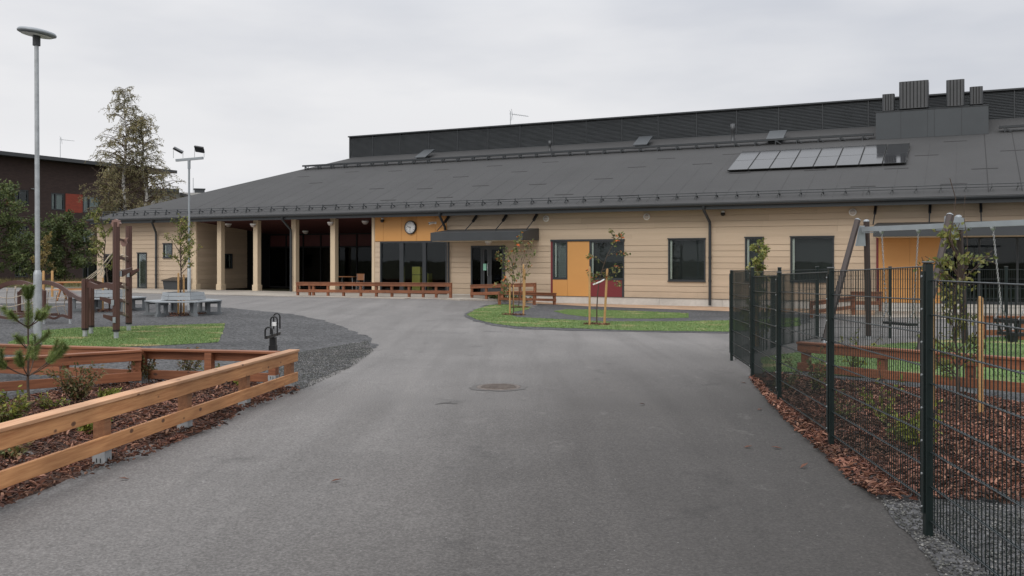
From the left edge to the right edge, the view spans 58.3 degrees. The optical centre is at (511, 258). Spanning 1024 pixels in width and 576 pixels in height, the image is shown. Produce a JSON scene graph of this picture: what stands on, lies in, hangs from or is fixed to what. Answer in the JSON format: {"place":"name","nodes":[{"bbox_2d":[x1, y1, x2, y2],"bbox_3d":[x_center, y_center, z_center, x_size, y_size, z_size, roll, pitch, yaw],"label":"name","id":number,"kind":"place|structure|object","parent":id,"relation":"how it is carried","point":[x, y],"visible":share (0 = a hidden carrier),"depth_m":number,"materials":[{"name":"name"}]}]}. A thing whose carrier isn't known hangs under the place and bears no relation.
{"place":"outdoors","nodes":[
{"label":"outdoors","id":0,"kind":"place"},
{"bbox_2d":[0,303,377,405],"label":"gravel yard","id":1,"kind":"structure","parent":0,"point":[244,329],"depth_m":20.93,"materials":[{"name":"grey gravel"}]},
{"bbox_2d":[17,26,56,344],"bbox_3d":[-8.955,-1.269,17.291,0.674,6.136,0.680,0,0,0],"label":"street lamp","id":2,"kind":"object","parent":1,"relation":"on","point":[37,35],"visible":0.94,"depth_m":17.25,"materials":[{"name":"metal"}]},
{"bbox_2d":[0,280,80,323],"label":"climbing frame","id":3,"kind":"object","parent":1,"relation":"on","point":[65,290],"visible":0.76,"depth_m":24.30,"materials":[{"name":"metal"}]},
{"bbox_2d":[0,344,140,376],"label":"timber rail","id":4,"kind":"object","parent":1,"relation":"on","point":[10,349],"visible":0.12,"depth_m":12.29,"materials":[{"name":"brown wood"}]},
{"bbox_2d":[88,208,112,310],"bbox_3d":[-13.264,0.033,29.784,0.947,3.371,0.860,0,0,-16],"label":"young tree","id":5,"kind":"object","parent":1,"relation":"on","point":[99,242],"visible":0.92,"depth_m":29.73,"materials":[{"name":"green plant"}]},
{"bbox_2d":[72,289,146,311],"bbox_3d":[-13.156,1.369,29.971,2.280,0.694,2.025,0,0,-16],"label":"ring bench","id":6,"kind":"object","parent":1,"relation":"on","point":[98,294],"visible":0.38,"depth_m":29.66,"materials":[{"name":"grey paint"}]},
{"bbox_2d":[8,323,223,346],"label":"play lawn","id":7,"kind":"structure","parent":1,"relation":"on","point":[135,334],"depth_m":20.01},
{"bbox_2d":[81,219,138,337],"bbox_3d":[-9.021,0.446,20.553,1.034,2.568,2.494,0,0,-16],"label":"climbing frame","id":8,"kind":"object","parent":7,"relation":"on","point":[88,286],"visible":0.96,"depth_m":19.89,"materials":[{"name":"wood"}]},
{"bbox_2d":[0,379,299,506],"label":"bark mulch","id":9,"kind":"object","parent":1,"relation":"on","point":[64,470],"visible":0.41,"depth_m":8.77,"materials":[{"name":"brown wood"}]},
{"bbox_2d":[0,385,33,422],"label":"shrub","id":10,"kind":"object","parent":9,"relation":"on","point":[14,412],"visible":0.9,"depth_m":9.00,"materials":[{"name":"green plant"}]},
{"bbox_2d":[0,440,34,459],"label":"shrub","id":11,"kind":"object","parent":9,"relation":"on","point":[14,451],"visible":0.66,"depth_m":7.40,"materials":[{"name":"green plant"}]},
{"bbox_2d":[0,283,69,414],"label":"pine seedling","id":12,"kind":"object","parent":9,"relation":"on","point":[59,346],"visible":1,"depth_m":9.47,"materials":[{"name":"green plant"}]},
{"bbox_2d":[35,392,70,409],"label":"shrub","id":13,"kind":"object","parent":9,"relation":"on","point":[44,403],"visible":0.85,"depth_m":9.87,"materials":[{"name":"green plant"}]},
{"bbox_2d":[0,349,141,391],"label":"timber rail","id":14,"kind":"object","parent":9,"relation":"on","point":[135,373],"visible":0.68,"depth_m":11.41,"materials":[{"name":"brown wood"}]},
{"bbox_2d":[39,361,107,402],"bbox_3d":[-4.940,1.402,10.409,0.811,0.495,0.496,0,0,0],"label":"shrub","id":15,"kind":"object","parent":9,"relation":"on","point":[75,393],"visible":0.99,"depth_m":10.35,"materials":[{"name":"green plant"}]},
{"bbox_2d":[95,387,121,396],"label":"shrub","id":16,"kind":"object","parent":9,"relation":"on","point":[107,393],"visible":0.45,"depth_m":10.55,"materials":[{"name":"green plant"}]},
{"bbox_2d":[127,355,158,381],"bbox_3d":[-4.839,1.451,11.975,0.371,0.416,0.507,0,0,0],"label":"shrub","id":17,"kind":"object","parent":9,"relation":"on","point":[149,367],"visible":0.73,"depth_m":11.96,"materials":[{"name":"green plant"}]},
{"bbox_2d":[0,349,299,489],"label":"timber rail","id":18,"kind":"object","parent":9,"relation":"on","point":[99,413],"visible":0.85,"depth_m":7.47,"materials":[{"name":"brown wood"}]},
{"bbox_2d":[136,348,279,388],"bbox_3d":[-3.942,1.452,11.828,1.995,0.545,0.152,0,0,11],"label":"timber rail","id":19,"kind":"object","parent":9,"relation":"on","point":[209,357],"visible":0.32,"depth_m":11.83,"materials":[{"name":"brown wood"}]},
{"bbox_2d":[162,213,201,314],"bbox_3d":[-10.047,0.163,28.050,1.208,3.112,1.216,0,0,0],"label":"young tree","id":20,"kind":"object","parent":1,"relation":"on","point":[183,228],"visible":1,"depth_m":27.87,"materials":[{"name":"green plant"}]},
{"bbox_2d":[144,291,222,316],"bbox_3d":[-9.984,1.371,27.878,2.280,0.694,2.025,0,0,-8],"label":"ring bench","id":21,"kind":"object","parent":1,"relation":"on","point":[167,298],"visible":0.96,"depth_m":27.60,"materials":[{"name":"grey paint"}]},
{"bbox_2d":[173,145,204,309],"bbox_3d":[-10.676,-0.961,30.299,1.024,5.540,0.302,0,0,0],"label":"floodlight pole","id":22,"kind":"object","parent":1,"relation":"on","point":[199,149],"visible":0.8,"depth_m":30.27,"materials":[{"name":"metal"}]},
{"bbox_2d":[177,346,201,370],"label":"shrub","id":23,"kind":"object","parent":1,"relation":"on","point":[185,364],"visible":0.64,"depth_m":12.54,"materials":[{"name":"green plant"}]},
{"bbox_2d":[264,313,280,350],"bbox_3d":[-4.054,1.324,15.586,0.156,0.762,0.871,0,0,-4],"label":"cycle rack","id":24,"kind":"object","parent":1,"relation":"on","point":[271,337],"visible":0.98,"depth_m":15.55,"materials":[{"name":"black metal"}]},
{"bbox_2d":[4,279,493,295],"bbox_3d":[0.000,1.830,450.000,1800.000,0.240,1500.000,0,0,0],"label":"ground","id":25,"kind":"structure","parent":0,"point":[263,288],"depth_m":52.73,"materials":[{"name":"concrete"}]},
{"bbox_2d":[0,277,96,286],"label":"grass","id":26,"kind":"structure","parent":25,"relation":"on","point":[31,281],"depth_m":59.48,"materials":[{"name":"green plant"}]},
{"bbox_2d":[0,178,50,272],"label":"leafy tree","id":27,"kind":"object","parent":26,"relation":"on","point":[13,245],"visible":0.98,"depth_m":55.87,"materials":[{"name":"green plant"}]},
{"bbox_2d":[9,229,51,280],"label":"leafy tree","id":28,"kind":"object","parent":26,"relation":"on","point":[25,267],"visible":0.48,"depth_m":63.37,"materials":[{"name":"green plant"}]},
{"bbox_2d":[25,209,94,281],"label":"leafy tree","id":29,"kind":"object","parent":26,"relation":"on","point":[60,227],"visible":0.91,"depth_m":59.84,"materials":[{"name":"green plant"}]},
{"bbox_2d":[0,151,176,281],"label":"apartment building","id":30,"kind":"structure","parent":25,"relation":"on","point":[62,180],"depth_m":72.70,"materials":[{"name":"brown brick"}]},
{"bbox_2d":[15,189,28,205],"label":"window","id":31,"kind":"structure","parent":30,"relation":"in","point":[23,195],"depth_m":70.46,"materials":[{"name":"grey glass"}]},
{"bbox_2d":[51,193,64,209],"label":"window","id":32,"kind":"structure","parent":30,"relation":"in","point":[57,199],"depth_m":73.11,"materials":[{"name":"grey glass"}]},
{"bbox_2d":[83,262,96,278],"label":"window","id":33,"kind":"structure","parent":30,"relation":"in","point":[90,270],"depth_m":75.78,"materials":[{"name":"black glass"}]},
{"bbox_2d":[83,195,100,212],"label":"window","id":34,"kind":"structure","parent":30,"relation":"in","point":[87,204],"depth_m":75.60,"materials":[{"name":"grey glass"}]},
{"bbox_2d":[88,168,116,263],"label":"birch tree","id":35,"kind":"object","parent":25,"relation":"on","point":[103,202],"visible":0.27,"depth_m":66.68,"materials":[{"name":"green plant"}]},
{"bbox_2d":[76,86,185,261],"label":"birch tree","id":36,"kind":"object","parent":25,"relation":"on","point":[136,127],"visible":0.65,"depth_m":65.90,"materials":[{"name":"green plant"}]},
{"bbox_2d":[148,188,204,203],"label":"distant house","id":37,"kind":"structure","parent":25,"relation":"on","point":[185,194],"depth_m":101.16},
{"bbox_2d":[470,283,535,298],"bbox_3d":[-0.383,1.369,37.765,2.928,0.762,0.160,0,0,23],"label":"timber rail","id":38,"kind":"object","parent":25,"relation":"on","point":[486,293],"visible":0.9,"depth_m":37.89,"materials":[{"name":"brown wood"}]},
{"bbox_2d":[86,79,1023,313],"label":"school building","id":39,"kind":"structure","parent":25,"relation":"on","point":[585,185],"depth_m":39.68,"materials":[{"name":"beige wood"}]},
{"bbox_2d":[103,254,112,282],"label":"window","id":40,"kind":"structure","parent":39,"relation":"in","point":[110,273],"depth_m":50.47,"materials":[{"name":"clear glass"}]},
{"bbox_2d":[136,252,146,287],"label":"window","id":41,"kind":"structure","parent":39,"relation":"in","point":[143,254],"depth_m":49.44,"materials":[{"name":"grey glass"}]},
{"bbox_2d":[162,243,172,257],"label":"window","id":42,"kind":"structure","parent":39,"relation":"in","point":[168,247],"depth_m":48.57,"materials":[{"name":"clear glass"}]},
{"bbox_2d":[225,254,232,268],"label":"window","id":43,"kind":"structure","parent":39,"relation":"in","point":[228,257],"depth_m":49.75,"materials":[{"name":"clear glass"}]},
{"bbox_2d":[404,221,416,233],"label":"wall clock","id":44,"kind":"object","parent":39,"relation":"attached to","point":[410,227],"depth_m":41.63,"materials":[{"name":"white plastic"}]},
{"bbox_2d":[380,241,446,290],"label":"curtain window","id":45,"kind":"structure","parent":39,"relation":"in","point":[401,243],"depth_m":41.90,"materials":[{"name":"black glass"}]},
{"bbox_2d":[412,266,421,289],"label":"card box","id":46,"kind":"object","parent":39,"relation":"on","point":[416,274],"visible":0.54,"depth_m":42.30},
{"bbox_2d":[471,245,505,291],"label":"entrance door","id":47,"kind":"structure","parent":39,"relation":"in","point":[485,269],"depth_m":40.05,"materials":[{"name":"black glass"}]},
{"bbox_2d":[553,241,566,279],"bbox_3d":[2.051,0.086,38.552,0.669,1.595,0.215,0,0,26],"label":"window","id":48,"kind":"structure","parent":39,"relation":"in","point":[559,247],"depth_m":38.61,"materials":[{"name":"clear glass"}]},
{"bbox_2d":[589,241,624,279],"bbox_3d":[3.915,0.087,37.632,1.506,1.596,0.215,0,0,26],"label":"window","id":49,"kind":"structure","parent":39,"relation":"in","point":[600,249],"depth_m":37.73,"materials":[{"name":"black glass"}]},
{"bbox_2d":[667,238,705,281],"bbox_3d":[6.903,0.060,36.143,1.537,1.722,0.280,0,0,26],"label":"window","id":50,"kind":"structure","parent":39,"relation":"in","point":[686,256],"depth_m":36.24,"materials":[{"name":"black glass"}]},
{"bbox_2d":[727,151,760,170],"bbox_3d":[9.985,-4.197,39.401,0.863,1.089,2.773,0,0,26],"label":"solar panel","id":51,"kind":"object","parent":39,"relation":"on","point":[744,161],"visible":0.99,"depth_m":39.28,"materials":[{"name":"grey glass"}]},
{"bbox_2d":[744,237,763,281],"bbox_3d":[9.256,0.028,34.981,0.741,1.710,0.280,0,0,26],"label":"window","id":52,"kind":"structure","parent":39,"relation":"in","point":[748,240],"depth_m":35.05,"materials":[{"name":"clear glass"}]},
{"bbox_2d":[748,150,780,169],"bbox_3d":[10.759,-4.197,39.019,0.863,1.089,2.773,0,0,26],"label":"solar panel","id":53,"kind":"object","parent":39,"relation":"on","point":[763,160],"visible":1,"depth_m":38.90,"materials":[{"name":"grey glass"}]},
{"bbox_2d":[769,149,800,168],"bbox_3d":[11.533,-4.197,38.637,0.863,1.089,2.773,0,0,26],"label":"solar panel","id":54,"kind":"object","parent":39,"relation":"on","point":[785,159],"visible":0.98,"depth_m":38.51,"materials":[{"name":"grey glass"}]},
{"bbox_2d":[791,148,821,167],"bbox_3d":[12.306,-4.197,38.255,0.863,1.089,2.773,0,0,26],"label":"solar panel","id":55,"kind":"object","parent":39,"relation":"on","point":[807,158],"visible":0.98,"depth_m":38.12,"materials":[{"name":"grey glass"}]},
{"bbox_2d":[790,236,834,282],"bbox_3d":[11.147,0.032,34.048,1.596,1.735,0.280,0,0,26],"label":"window","id":56,"kind":"structure","parent":39,"relation":"in","point":[806,252],"depth_m":34.17,"materials":[{"name":"black glass"}]},
{"bbox_2d":[813,147,843,166],"bbox_3d":[13.080,-4.197,37.873,0.863,1.089,2.773,0,0,26],"label":"solar panel","id":57,"kind":"object","parent":39,"relation":"on","point":[828,156],"visible":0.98,"depth_m":37.75,"materials":[{"name":"grey glass"}]},
{"bbox_2d":[836,146,864,165],"bbox_3d":[13.854,-4.197,37.492,0.863,1.089,2.773,0,0,26],"label":"solar panel","id":58,"kind":"object","parent":39,"relation":"on","point":[850,155],"visible":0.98,"depth_m":37.37,"materials":[{"name":"grey glass"}]},
{"bbox_2d":[859,144,886,164],"bbox_3d":[14.627,-4.197,37.110,0.863,1.089,2.773,0,0,26],"label":"solar panel","id":59,"kind":"object","parent":39,"relation":"on","point":[873,155],"visible":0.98,"depth_m":36.97,"materials":[{"name":"grey glass"}]},
{"bbox_2d":[883,143,909,163],"bbox_3d":[15.401,-4.197,36.728,0.863,1.089,2.773,0,0,26],"label":"solar panel","id":60,"kind":"object","parent":39,"relation":"on","point":[896,153],"visible":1,"depth_m":36.61,"materials":[{"name":"grey glass"}]},
{"bbox_2d":[812,296,854,317],"bbox_3d":[10.169,1.573,29.078,1.515,0.755,0.160,0,0,-8],"label":"timber rail","id":61,"kind":"object","parent":25,"relation":"on","point":[837,307],"depth_m":29.06,"materials":[{"name":"brown wood"}]},
{"bbox_2d":[811,342,1023,394],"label":"timber rail","id":62,"kind":"object","parent":25,"relation":"on","point":[961,363],"visible":0.28,"depth_m":11.48,"materials":[{"name":"brown wood"}]},
{"bbox_2d":[45,288,497,299],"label":"concrete apron","id":63,"kind":"object","parent":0,"point":[261,293],"visible":0.6,"depth_m":41.49,"materials":[{"name":"grey concrete"}]},
{"bbox_2d":[161,277,186,289],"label":"grit bin","id":64,"kind":"object","parent":63,"relation":"on","point":[170,283],"visible":0.61,"depth_m":47.30,"materials":[{"name":"grey plastic"}]},
{"bbox_2d":[261,341,372,391],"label":"loose gravel","id":65,"kind":"structure","parent":0,"point":[332,366],"depth_m":15.00,"materials":[{"name":"grey gravel"}]},
{"bbox_2d":[0,288,1023,575],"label":"asphalt road","id":66,"kind":"structure","parent":0,"point":[606,454],"depth_m":6.80,"materials":[{"name":"grey asphalt"}]},
{"bbox_2d":[30,231,57,273],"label":"young tree","id":67,"kind":"object","parent":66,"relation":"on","point":[44,253],"visible":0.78,"depth_m":40.44,"materials":[{"name":"green plant"}]},
{"bbox_2d":[50,282,80,300],"bbox_3d":[-17.672,1.333,37.159,1.500,0.775,1.480,0,0,-11],"label":"picnic table","id":68,"kind":"object","parent":66,"relation":"on","point":[59,292],"visible":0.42,"depth_m":36.78,"materials":[{"name":"brown wood"}]},
{"bbox_2d":[55,290,522,300],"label":"apron kerb","id":69,"kind":"structure","parent":66,"relation":"on","point":[376,297],"depth_m":38.15,"materials":[{"name":"concrete"}]},
{"bbox_2d":[338,297,409,298],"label":"kerb slab","id":70,"kind":"structure","parent":66,"relation":"on","point":[373,297],"depth_m":38.36,"materials":[{"name":"concrete"}]},
{"bbox_2d":[296,282,451,297],"bbox_3d":[-5.992,1.350,39.028,7.568,0.700,0.160,0,0,22],"label":"timber rail","id":71,"kind":"object","parent":70,"relation":"on","point":[376,291],"visible":0.89,"depth_m":38.93,"materials":[{"name":"brown wood"}]},
{"bbox_2d":[469,383,527,390],"bbox_3d":[-0.170,1.651,11.779,0.763,0.005,0.785,0,0,0],"label":"asphalt patch","id":72,"kind":"object","parent":66,"relation":"on","point":[474,387],"visible":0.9,"depth_m":11.63,"materials":[{"name":"grey asphalt"}]},
{"bbox_2d":[477,383,520,389],"bbox_3d":[-0.171,1.641,11.757,0.568,0.018,0.568,0,0,0],"label":"manhole cover","id":73,"kind":"object","parent":72,"relation":"on","point":[498,386],"visible":1,"depth_m":11.70,"materials":[{"name":"metal"}]},
{"bbox_2d":[498,291,556,304],"bbox_3d":[0.628,1.609,36.694,2.586,0.622,0.160,0,0,-27],"label":"timber rail","id":74,"kind":"object","parent":66,"relation":"on","point":[534,299],"visible":0.96,"depth_m":36.76,"materials":[{"name":"brown wood"}]},
{"bbox_2d":[464,302,788,332],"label":"island gravel","id":75,"kind":"structure","parent":66,"relation":"on","point":[543,311],"depth_m":28.95,"materials":[{"name":"grey gravel"}]},
{"bbox_2d":[555,309,688,318],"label":"lawn","id":76,"kind":"structure","parent":75,"relation":"on","point":[626,312],"depth_m":30.89,"materials":[{"name":"green plant"}]},
{"bbox_2d":[526,302,874,314],"bbox_3d":[6.490,1.851,34.747,13.861,0.037,3.028,0,0,27],"label":"sand strip","id":77,"kind":"object","parent":66,"relation":"on","point":[709,308],"visible":0.62,"depth_m":35.66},
{"bbox_2d":[734,266,1023,348],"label":"fence","id":78,"kind":"object","parent":66,"relation":"on","point":[817,269],"visible":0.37,"depth_m":19.82,"materials":[{"name":"metal"}]},
{"bbox_2d":[749,377,1023,575],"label":"gravel margin","id":79,"kind":"object","parent":66,"relation":"on","point":[938,555],"visible":0.16,"depth_m":5.53,"materials":[{"name":"grey gravel"}]},
{"bbox_2d":[811,387,1023,503],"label":"mulch border","id":80,"kind":"object","parent":79,"relation":"on","point":[1004,501],"visible":0.03,"depth_m":7.30,"materials":[{"name":"brown wood"}]},
{"bbox_2d":[783,347,836,389],"bbox_3d":[3.612,1.344,11.095,0.555,0.619,0.597,0,0,0],"label":"shrub","id":81,"kind":"object","parent":80,"relation":"on","point":[813,380],"visible":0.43,"depth_m":11.11,"materials":[{"name":"green plant"}]},
{"bbox_2d":[748,376,917,499],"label":"bark mulch","id":82,"kind":"object","parent":80,"relation":"on","point":[839,460],"visible":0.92,"depth_m":7.56,"materials":[{"name":"brown wood"}]},
{"bbox_2d":[752,372,1023,500],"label":"bark mulch","id":83,"kind":"object","parent":80,"relation":"on","point":[861,463],"visible":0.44,"depth_m":7.99,"materials":[{"name":"brown wood"}]},
{"bbox_2d":[836,389,861,417],"bbox_3d":[3.338,1.472,9.280,0.372,0.346,0.364,0,0,0],"label":"shrub","id":84,"kind":"object","parent":83,"relation":"on","point":[848,407],"visible":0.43,"depth_m":9.23,"materials":[{"name":"green plant"}]},
{"bbox_2d":[851,362,903,424],"bbox_3d":[3.615,1.324,8.917,0.563,0.639,0.432,0,0,0],"label":"shrub","id":85,"kind":"object","parent":83,"relation":"on","point":[884,408],"visible":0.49,"depth_m":8.96,"materials":[{"name":"green plant"}]},
{"bbox_2d":[879,415,919,441],"bbox_3d":[3.415,1.490,8.052,0.315,0.307,0.368,0,0,12],"label":"shrub","id":86,"kind":"object","parent":83,"relation":"on","point":[885,417],"visible":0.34,"depth_m":8.01,"materials":[{"name":"green plant"}]},
{"bbox_2d":[913,178,997,410],"bbox_3d":[4.709,0.400,9.722,0.755,2.486,0.632,0,0,-45],"label":"young tree","id":87,"kind":"object","parent":83,"relation":"on","point":[950,237],"visible":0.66,"depth_m":9.64,"materials":[{"name":"green plant"}]},
{"bbox_2d":[890,399,945,450],"bbox_3d":[3.405,1.404,7.678,0.377,0.500,0.441,0,0,-42],"label":"shrub","id":88,"kind":"object","parent":80,"relation":"on","point":[916,426],"visible":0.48,"depth_m":7.70,"materials":[{"name":"green plant"}]},
{"bbox_2d":[933,298,933,408],"bbox_3d":[4.466,1.059,9.747,0.057,1.268,0.060,0,0,0],"label":"tree stake","id":89,"kind":"object","parent":80,"relation":"on","point":[933,353],"visible":0.17,"depth_m":9.72,"materials":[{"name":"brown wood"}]},
{"bbox_2d":[951,201,975,408],"bbox_3d":[4.771,0.488,9.674,0.226,2.311,0.229,0,0,0],"label":"young tree","id":90,"kind":"object","parent":80,"relation":"on","point":[964,270],"visible":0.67,"depth_m":9.71,"materials":[{"name":"green plant"}]},
{"bbox_2d":[979,296,983,412],"bbox_3d":[4.806,1.040,9.416,0.057,1.304,0.060,0,0,0],"label":"tree stake","id":91,"kind":"object","parent":80,"relation":"on","point":[980,353],"visible":0.4,"depth_m":9.39,"materials":[{"name":"brown wood"}]},
{"bbox_2d":[0,0,1023,192],"label":"sky","id":92,"kind":"structure","parent":0,"point":[267,88],"materials":[{"name":"white"}]},
{"bbox_2d":[467,304,788,331],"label":"island lawn","id":93,"kind":"structure","parent":0,"point":[494,308],"depth_m":24.54,"materials":[{"name":"green plant"}]},
{"bbox_2d":[493,231,522,314],"bbox_3d":[-0.111,0.460,29.571,1.027,2.748,0.781,0,0,0],"label":"young tree","id":94,"kind":"object","parent":93,"relation":"on","point":[515,249],"visible":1,"depth_m":29.51,"materials":[{"name":"green plant"}]},
{"bbox_2d":[512,239,535,305],"bbox_3d":[0.436,0.509,34.804,1.091,2.744,0.562,0,0,22],"label":"young tree","id":95,"kind":"object","parent":93,"relation":"on","point":[525,245],"visible":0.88,"depth_m":34.78,"materials":[{"name":"green plant"}]},
{"bbox_2d":[589,266,590,324],"bbox_3d":[2.018,1.003,23.850,0.053,1.589,0.056,0,0,0],"label":"tree stake","id":96,"kind":"object","parent":93,"relation":"on","point":[589,295],"visible":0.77,"depth_m":23.83,"materials":[{"name":"brown wood"}]},
{"bbox_2d":[603,269,607,322],"bbox_3d":[2.495,1.040,24.409,0.141,1.542,0.064,0,0,0],"label":"tree stake","id":97,"kind":"object","parent":93,"relation":"on","point":[605,298],"visible":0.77,"depth_m":24.38,"materials":[{"name":"brown wood"}]},
{"bbox_2d":[585,230,630,322],"bbox_3d":[2.555,0.480,24.418,1.151,2.556,0.625,0,0,17],"label":"young tree","id":98,"kind":"object","parent":93,"relation":"on","point":[598,260],"visible":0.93,"depth_m":24.38,"materials":[{"name":"green plant"}]},
{"bbox_2d":[764,337,1023,382],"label":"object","id":99,"kind":"structure","parent":0,"point":[987,368],"depth_m":14.83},
{"bbox_2d":[744,238,770,334],"bbox_3d":[4.750,0.640,17.753,0.864,2.126,0.656,0,0,-41],"label":"young tree","id":100,"kind":"object","parent":99,"relation":"on","point":[762,253],"visible":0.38,"depth_m":17.71,"materials":[{"name":"green plant"}]},
{"bbox_2d":[839,328,881,367],"bbox_3d":[4.921,1.302,12.891,0.624,0.728,0.365,0,0,35],"label":"shrub","id":101,"kind":"object","parent":99,"relation":"on","point":[873,344],"visible":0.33,"depth_m":12.95,"materials":[{"name":"green plant"}]},
{"bbox_2d":[764,336,1023,382],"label":"grass","id":102,"kind":"structure","parent":99,"relation":"on","point":[1017,348],"depth_m":15.76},
{"bbox_2d":[824,213,1023,349],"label":"swing set","id":103,"kind":"object","parent":99,"relation":"on","point":[863,233],"visible":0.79,"depth_m":17.62,"materials":[{"name":"grey metal"}]},
{"bbox_2d":[984,315,1023,339],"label":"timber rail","id":104,"kind":"object","parent":99,"relation":"on","point":[995,331],"visible":0.17,"depth_m":19.41,"materials":[{"name":"brown wood"}]},
{"bbox_2d":[846,310,1023,319],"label":"terrace","id":105,"kind":"structure","parent":0,"point":[987,314],"depth_m":30.64,"materials":[{"name":"concrete"}]},
{"bbox_2d":[854,291,881,310],"bbox_3d":[11.744,1.425,30.414,0.962,0.650,0.160,0,0,13],"label":"timber rail","id":106,"kind":"object","parent":105,"relation":"on","point":[872,301],"visible":0.39,"depth_m":30.31,"materials":[{"name":"brown wood"}]},
{"bbox_2d":[876,497,1023,575],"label":"loose gravel","id":107,"kind":"structure","parent":0,"point":[943,538],"depth_m":5.42,"materials":[{"name":"grey gravel"}]},
{"bbox_2d":[729,261,1023,575],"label":"fence","id":108,"kind":"object","parent":107,"relation":"on","point":[801,356],"visible":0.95,"depth_m":6.18,"materials":[{"name":"metal"}]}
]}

